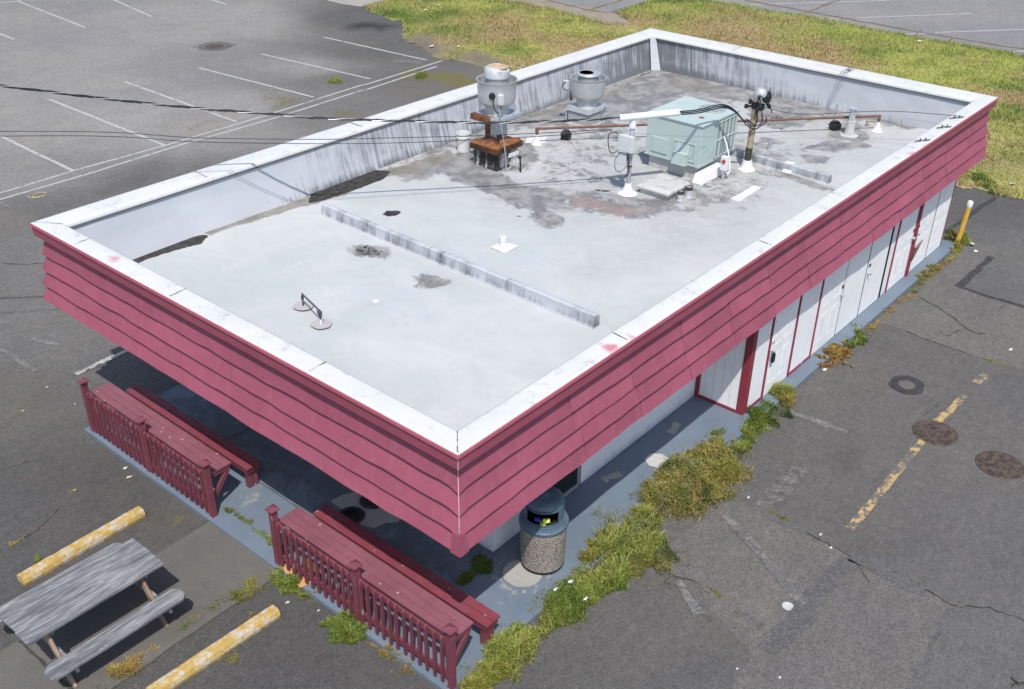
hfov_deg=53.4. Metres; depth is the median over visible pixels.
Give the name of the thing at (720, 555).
asphalt patch
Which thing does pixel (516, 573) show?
bare concrete
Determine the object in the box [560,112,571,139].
floodlight
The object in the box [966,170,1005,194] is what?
weed strip
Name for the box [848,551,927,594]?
sealed joint
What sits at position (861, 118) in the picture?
thin wire
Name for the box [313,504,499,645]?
bench
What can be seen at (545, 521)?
chip packet
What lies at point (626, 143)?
riser mast
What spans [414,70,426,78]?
weed strip
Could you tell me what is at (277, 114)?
overhead cable
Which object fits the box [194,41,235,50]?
sunken manhole
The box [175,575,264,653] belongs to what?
weed strip
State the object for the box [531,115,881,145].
gas pipe
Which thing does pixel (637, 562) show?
spreading weed
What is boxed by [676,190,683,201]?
vent stub
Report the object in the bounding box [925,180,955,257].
wall
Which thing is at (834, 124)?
floodlight
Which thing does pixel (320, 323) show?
conduit bridge
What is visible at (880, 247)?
door
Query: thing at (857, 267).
door
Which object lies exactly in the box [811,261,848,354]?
door
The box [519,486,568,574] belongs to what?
trash can
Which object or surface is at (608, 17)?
dirt path
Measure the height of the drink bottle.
0.062 m
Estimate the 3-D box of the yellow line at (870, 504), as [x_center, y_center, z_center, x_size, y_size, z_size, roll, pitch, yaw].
[6.762,1.601,16.731,0.276,0.001,5.706,24,38,34]
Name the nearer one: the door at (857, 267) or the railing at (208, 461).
the railing at (208, 461)
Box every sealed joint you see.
[693,594,715,621]
[734,609,764,628]
[743,501,808,536]
[757,558,859,653]
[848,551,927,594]
[905,606,956,688]
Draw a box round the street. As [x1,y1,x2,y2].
[553,0,1023,54]
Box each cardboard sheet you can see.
[282,564,310,587]
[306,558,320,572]
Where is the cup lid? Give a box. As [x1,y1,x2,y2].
[782,602,792,609]
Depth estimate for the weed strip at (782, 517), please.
15.04 m
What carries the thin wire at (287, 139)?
attached to the riser mast at (626, 143)
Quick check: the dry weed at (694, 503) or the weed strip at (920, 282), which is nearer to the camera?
the dry weed at (694, 503)
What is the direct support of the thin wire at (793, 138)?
attached to the riser mast at (626, 143)
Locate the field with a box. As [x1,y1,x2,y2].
[366,0,1023,198]
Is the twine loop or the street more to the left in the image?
the twine loop
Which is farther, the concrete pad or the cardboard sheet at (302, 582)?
the concrete pad
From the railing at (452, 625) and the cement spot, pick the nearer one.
the railing at (452, 625)
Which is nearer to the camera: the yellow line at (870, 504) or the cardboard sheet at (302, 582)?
the cardboard sheet at (302, 582)
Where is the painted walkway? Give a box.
[85,239,955,688]
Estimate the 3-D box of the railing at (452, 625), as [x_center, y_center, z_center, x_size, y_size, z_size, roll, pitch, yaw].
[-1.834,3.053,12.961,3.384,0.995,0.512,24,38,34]
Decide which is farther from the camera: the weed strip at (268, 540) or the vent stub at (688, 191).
the vent stub at (688, 191)
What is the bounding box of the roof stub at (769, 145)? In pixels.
[767,140,771,149]
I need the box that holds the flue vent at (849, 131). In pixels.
[840,106,858,137]
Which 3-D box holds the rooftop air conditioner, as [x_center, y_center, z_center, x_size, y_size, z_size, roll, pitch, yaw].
[3.518,-3.985,19.762,1.428,1.139,1.515,24,38,34]
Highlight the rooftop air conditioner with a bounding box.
[644,96,740,184]
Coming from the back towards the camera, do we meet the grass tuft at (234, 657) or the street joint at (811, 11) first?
the street joint at (811, 11)
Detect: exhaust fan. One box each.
[470,63,522,172]
[562,69,606,128]
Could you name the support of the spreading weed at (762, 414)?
on the ground at (946, 522)
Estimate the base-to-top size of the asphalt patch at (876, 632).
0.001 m
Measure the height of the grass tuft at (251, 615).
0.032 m
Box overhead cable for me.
[0,84,619,123]
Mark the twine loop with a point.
(38, 196)
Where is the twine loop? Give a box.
[28,192,45,197]
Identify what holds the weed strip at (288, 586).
on the ground at (946, 522)
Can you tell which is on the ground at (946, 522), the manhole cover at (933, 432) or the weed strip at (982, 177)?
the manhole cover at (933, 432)
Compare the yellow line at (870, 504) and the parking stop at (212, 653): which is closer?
the parking stop at (212, 653)
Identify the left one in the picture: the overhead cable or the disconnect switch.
the overhead cable
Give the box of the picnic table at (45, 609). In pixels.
[0,538,184,687]
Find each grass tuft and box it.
[8,534,26,546]
[33,554,41,564]
[219,653,238,663]
[247,611,254,620]
[316,608,367,644]
[455,569,476,585]
[470,553,493,573]
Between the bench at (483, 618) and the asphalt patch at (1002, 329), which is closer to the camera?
the bench at (483, 618)
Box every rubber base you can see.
[340,506,364,522]
[359,496,378,508]
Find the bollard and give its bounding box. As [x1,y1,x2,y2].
[954,200,972,243]
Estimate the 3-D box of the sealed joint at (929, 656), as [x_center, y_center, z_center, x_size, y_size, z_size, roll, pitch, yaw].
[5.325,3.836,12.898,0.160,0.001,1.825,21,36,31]
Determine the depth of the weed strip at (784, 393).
17.72 m
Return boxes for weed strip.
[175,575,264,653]
[218,505,272,553]
[265,565,318,604]
[327,76,342,82]
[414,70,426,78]
[456,563,600,688]
[561,502,679,601]
[591,505,630,528]
[702,424,727,438]
[730,401,780,452]
[767,379,799,407]
[768,511,788,520]
[841,321,874,348]
[907,274,927,293]
[939,242,960,265]
[943,227,964,240]
[953,230,971,252]
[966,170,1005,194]
[985,358,1006,366]
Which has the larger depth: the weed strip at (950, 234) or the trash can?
the weed strip at (950, 234)
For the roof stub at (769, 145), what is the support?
on the restaurant building
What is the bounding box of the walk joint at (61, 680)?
[18,640,72,688]
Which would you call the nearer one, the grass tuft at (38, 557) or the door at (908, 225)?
the grass tuft at (38, 557)
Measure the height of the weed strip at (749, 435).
0.181 m
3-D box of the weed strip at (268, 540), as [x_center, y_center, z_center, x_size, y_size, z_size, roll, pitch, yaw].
[-3.717,2.642,14.541,0.391,0.054,1.460,-26,40,-38]
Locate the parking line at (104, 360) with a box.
[0,0,1023,374]
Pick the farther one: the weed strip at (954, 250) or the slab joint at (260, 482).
the weed strip at (954, 250)
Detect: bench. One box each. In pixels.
[126,384,260,487]
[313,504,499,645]
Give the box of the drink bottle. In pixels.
[534,517,541,521]
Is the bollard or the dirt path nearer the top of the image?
the dirt path
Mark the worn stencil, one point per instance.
(786, 479)
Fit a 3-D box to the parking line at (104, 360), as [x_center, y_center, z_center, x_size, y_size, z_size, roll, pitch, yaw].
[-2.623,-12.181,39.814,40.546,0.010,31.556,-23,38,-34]
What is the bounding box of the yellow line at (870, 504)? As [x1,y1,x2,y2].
[845,373,989,530]
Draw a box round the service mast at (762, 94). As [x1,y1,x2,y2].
[679,87,771,171]
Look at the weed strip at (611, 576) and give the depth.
14.26 m
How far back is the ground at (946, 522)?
17.36 m
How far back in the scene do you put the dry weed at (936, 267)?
22.22 m
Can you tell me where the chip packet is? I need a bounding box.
[540,518,549,525]
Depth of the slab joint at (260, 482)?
15.42 m
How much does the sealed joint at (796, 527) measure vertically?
0.001 m
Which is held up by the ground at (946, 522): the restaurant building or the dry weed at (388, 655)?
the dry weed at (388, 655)
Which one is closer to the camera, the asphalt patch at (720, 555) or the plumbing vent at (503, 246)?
the asphalt patch at (720, 555)
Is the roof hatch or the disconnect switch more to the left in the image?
the roof hatch
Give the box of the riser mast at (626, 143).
[608,109,681,196]
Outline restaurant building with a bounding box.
[29,28,998,557]
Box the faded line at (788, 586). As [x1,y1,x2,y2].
[0,60,848,614]
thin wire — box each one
[0,129,611,139]
[0,130,611,143]
[635,133,915,139]
[763,110,945,125]
[765,107,956,115]
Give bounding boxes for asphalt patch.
[657,500,849,654]
[732,566,953,688]
[874,241,1023,369]
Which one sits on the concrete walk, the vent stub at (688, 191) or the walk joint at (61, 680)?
the walk joint at (61, 680)
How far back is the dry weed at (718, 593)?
13.68 m
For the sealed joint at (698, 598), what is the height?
0.001 m
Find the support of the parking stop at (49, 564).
on the ground at (946, 522)
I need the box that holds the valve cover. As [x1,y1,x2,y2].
[888,375,924,394]
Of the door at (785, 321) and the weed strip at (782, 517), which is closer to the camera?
the weed strip at (782, 517)
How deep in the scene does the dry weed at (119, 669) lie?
12.39 m
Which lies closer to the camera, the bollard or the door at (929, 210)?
the door at (929, 210)
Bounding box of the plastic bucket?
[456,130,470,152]
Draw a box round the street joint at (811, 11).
[547,0,1023,48]
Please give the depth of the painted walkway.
15.23 m
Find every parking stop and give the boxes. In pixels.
[17,506,145,585]
[145,605,280,688]
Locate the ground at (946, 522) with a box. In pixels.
[0,0,1023,688]
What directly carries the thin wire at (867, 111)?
attached to the service mast at (762, 94)
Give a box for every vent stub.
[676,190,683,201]
[684,185,692,197]
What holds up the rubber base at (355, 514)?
on the bare concrete
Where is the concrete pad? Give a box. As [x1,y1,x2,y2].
[328,0,382,6]
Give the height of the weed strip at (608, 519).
0.218 m
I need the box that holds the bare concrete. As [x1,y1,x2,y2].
[330,421,680,586]
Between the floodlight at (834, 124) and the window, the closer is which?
the window
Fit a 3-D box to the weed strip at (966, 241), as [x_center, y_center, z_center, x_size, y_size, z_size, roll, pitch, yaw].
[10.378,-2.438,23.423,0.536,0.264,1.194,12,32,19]
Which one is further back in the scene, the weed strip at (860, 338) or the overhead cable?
the weed strip at (860, 338)
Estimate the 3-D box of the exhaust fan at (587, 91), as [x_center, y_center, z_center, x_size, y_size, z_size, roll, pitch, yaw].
[1.615,-5.330,21.992,0.826,1.137,0.792,24,38,34]
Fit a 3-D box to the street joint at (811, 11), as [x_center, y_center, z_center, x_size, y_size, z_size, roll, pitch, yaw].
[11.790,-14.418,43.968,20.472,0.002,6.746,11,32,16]
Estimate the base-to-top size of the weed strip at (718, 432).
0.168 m
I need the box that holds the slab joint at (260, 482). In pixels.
[227,428,296,506]
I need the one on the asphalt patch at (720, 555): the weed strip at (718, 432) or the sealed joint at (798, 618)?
the sealed joint at (798, 618)
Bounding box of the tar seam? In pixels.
[944,197,1023,307]
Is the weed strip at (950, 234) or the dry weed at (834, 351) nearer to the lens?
the dry weed at (834, 351)
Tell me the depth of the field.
38.22 m
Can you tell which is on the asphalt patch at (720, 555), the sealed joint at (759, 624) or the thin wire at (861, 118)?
the sealed joint at (759, 624)
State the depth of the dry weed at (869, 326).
20.02 m
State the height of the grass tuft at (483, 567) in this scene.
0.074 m
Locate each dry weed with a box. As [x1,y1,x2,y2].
[105,644,161,688]
[366,633,424,681]
[634,432,759,522]
[706,586,725,598]
[814,339,854,367]
[857,320,879,334]
[871,294,915,318]
[914,258,952,278]
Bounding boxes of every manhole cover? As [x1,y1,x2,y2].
[912,420,958,445]
[975,451,1023,479]
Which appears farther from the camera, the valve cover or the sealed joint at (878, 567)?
the valve cover
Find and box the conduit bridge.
[292,293,331,328]
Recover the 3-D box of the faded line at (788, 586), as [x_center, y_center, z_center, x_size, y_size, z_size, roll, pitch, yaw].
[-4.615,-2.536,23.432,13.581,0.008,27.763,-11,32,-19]
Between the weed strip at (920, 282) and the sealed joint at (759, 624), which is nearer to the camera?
the sealed joint at (759, 624)
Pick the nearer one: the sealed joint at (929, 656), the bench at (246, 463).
the sealed joint at (929, 656)
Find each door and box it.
[763,297,799,395]
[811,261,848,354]
[835,243,871,333]
[857,228,892,315]
[886,207,919,290]
[909,191,940,270]
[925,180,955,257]
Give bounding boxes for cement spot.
[645,453,667,467]
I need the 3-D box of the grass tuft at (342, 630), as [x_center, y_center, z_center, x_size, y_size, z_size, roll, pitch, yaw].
[-2.139,3.587,12.980,0.729,0.178,0.606,24,38,34]
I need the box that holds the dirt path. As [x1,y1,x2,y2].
[487,0,630,23]
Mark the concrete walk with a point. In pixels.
(205, 565)
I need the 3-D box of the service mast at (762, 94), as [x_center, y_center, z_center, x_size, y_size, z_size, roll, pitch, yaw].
[3.906,-3.929,19.176,2.308,1.610,0.338,-16,35,-27]
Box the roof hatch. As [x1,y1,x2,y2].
[637,174,690,199]
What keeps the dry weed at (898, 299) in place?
on the asphalt patch at (1002, 329)
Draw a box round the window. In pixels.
[553,466,579,497]
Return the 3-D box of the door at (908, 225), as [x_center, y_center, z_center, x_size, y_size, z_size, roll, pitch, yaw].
[8.143,-2.161,20.991,0.098,2.048,0.960,24,38,34]
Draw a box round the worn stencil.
[757,465,808,506]
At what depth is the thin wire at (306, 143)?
16.90 m
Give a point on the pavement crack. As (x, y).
(808, 533)
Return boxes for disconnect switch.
[720,136,730,179]
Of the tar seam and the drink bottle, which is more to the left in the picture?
the drink bottle
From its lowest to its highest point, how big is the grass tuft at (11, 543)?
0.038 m
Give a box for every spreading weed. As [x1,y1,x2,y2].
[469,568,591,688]
[597,531,689,588]
[746,399,794,432]
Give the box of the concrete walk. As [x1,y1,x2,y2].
[0,522,279,688]
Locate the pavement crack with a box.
[0,263,1023,687]
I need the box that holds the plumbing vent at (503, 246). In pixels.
[491,234,517,253]
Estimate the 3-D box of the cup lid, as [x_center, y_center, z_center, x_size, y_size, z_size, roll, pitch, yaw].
[3.658,3.467,13.487,0.156,0.009,0.156,24,38,34]
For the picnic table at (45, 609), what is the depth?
12.50 m
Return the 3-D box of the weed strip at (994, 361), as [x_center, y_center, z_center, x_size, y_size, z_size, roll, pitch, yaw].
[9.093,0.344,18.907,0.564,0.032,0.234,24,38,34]
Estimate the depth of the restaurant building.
16.19 m
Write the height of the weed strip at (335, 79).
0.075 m
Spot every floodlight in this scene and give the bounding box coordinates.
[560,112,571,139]
[829,103,841,129]
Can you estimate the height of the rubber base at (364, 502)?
0.061 m
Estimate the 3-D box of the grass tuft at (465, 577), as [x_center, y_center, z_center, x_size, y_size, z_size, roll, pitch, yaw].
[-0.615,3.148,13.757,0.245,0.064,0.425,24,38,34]

